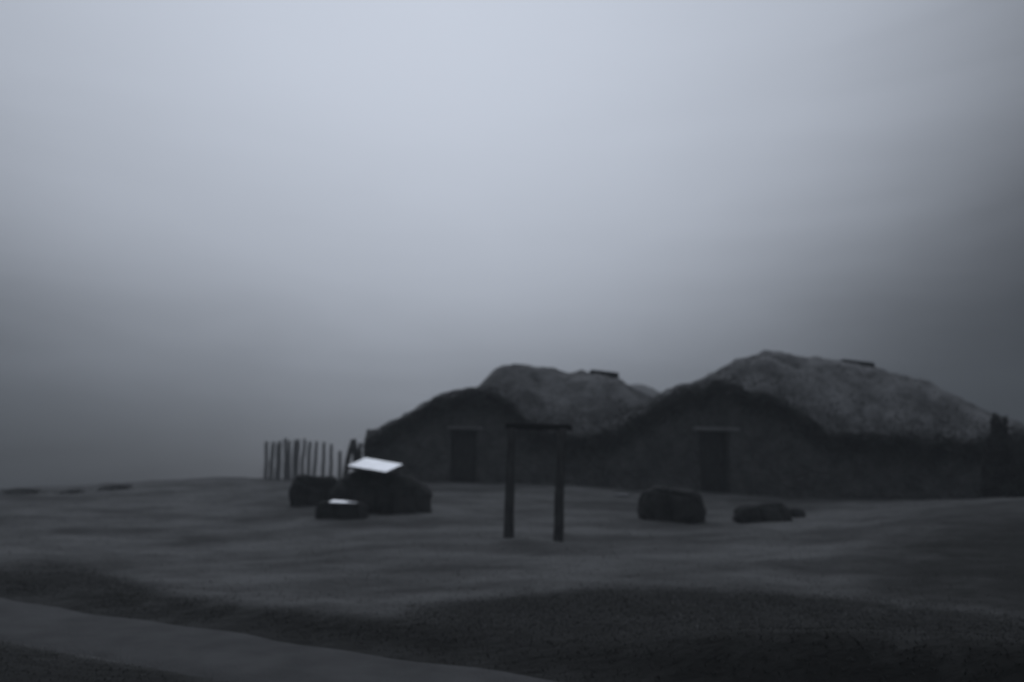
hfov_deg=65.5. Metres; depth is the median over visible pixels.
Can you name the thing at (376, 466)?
tilted board
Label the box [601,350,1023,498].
turf house
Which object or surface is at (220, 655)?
road
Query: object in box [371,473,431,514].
boulder
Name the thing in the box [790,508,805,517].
boulder
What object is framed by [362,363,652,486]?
turf house
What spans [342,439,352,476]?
old post
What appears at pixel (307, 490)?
boulder
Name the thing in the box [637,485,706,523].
boulder
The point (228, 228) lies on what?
sky
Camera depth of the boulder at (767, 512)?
16.40 m
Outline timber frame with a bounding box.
[503,423,571,541]
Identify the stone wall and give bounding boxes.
[833,440,983,499]
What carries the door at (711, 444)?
in the turf house at (769, 423)
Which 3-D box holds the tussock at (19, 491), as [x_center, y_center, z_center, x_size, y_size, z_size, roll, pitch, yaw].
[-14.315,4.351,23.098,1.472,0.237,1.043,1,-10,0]
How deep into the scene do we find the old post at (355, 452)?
24.61 m
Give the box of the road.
[0,598,555,681]
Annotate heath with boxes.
[0,550,1023,681]
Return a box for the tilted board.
[346,458,403,474]
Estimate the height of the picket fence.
1.471 m
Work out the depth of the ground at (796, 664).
9.96 m
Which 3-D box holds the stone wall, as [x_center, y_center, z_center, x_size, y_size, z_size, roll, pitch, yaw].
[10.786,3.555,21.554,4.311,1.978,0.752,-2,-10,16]
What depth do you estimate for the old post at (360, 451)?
24.61 m
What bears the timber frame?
on the ground at (796, 664)
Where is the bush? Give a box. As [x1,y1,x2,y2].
[979,411,1023,498]
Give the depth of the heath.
7.21 m
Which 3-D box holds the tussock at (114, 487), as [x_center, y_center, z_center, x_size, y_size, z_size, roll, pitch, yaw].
[-11.767,4.328,23.565,1.031,0.288,0.837,1,-10,0]
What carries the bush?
on the ground at (796, 664)
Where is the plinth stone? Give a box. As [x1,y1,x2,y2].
[315,501,367,518]
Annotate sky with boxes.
[0,0,1023,488]
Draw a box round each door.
[451,430,476,482]
[699,432,725,492]
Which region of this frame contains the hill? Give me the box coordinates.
[630,384,659,396]
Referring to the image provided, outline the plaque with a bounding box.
[327,500,359,505]
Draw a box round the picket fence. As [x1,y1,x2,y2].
[263,438,341,479]
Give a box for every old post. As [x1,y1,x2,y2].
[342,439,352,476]
[352,439,357,470]
[358,443,361,460]
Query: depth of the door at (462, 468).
24.83 m
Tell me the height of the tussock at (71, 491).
0.191 m
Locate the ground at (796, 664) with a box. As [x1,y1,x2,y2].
[0,477,1023,681]
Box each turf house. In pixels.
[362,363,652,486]
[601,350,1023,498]
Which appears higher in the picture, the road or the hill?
the hill
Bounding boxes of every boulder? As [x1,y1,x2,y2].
[289,474,336,506]
[329,470,376,512]
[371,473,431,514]
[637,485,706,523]
[732,502,792,522]
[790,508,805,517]
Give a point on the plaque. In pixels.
(339, 502)

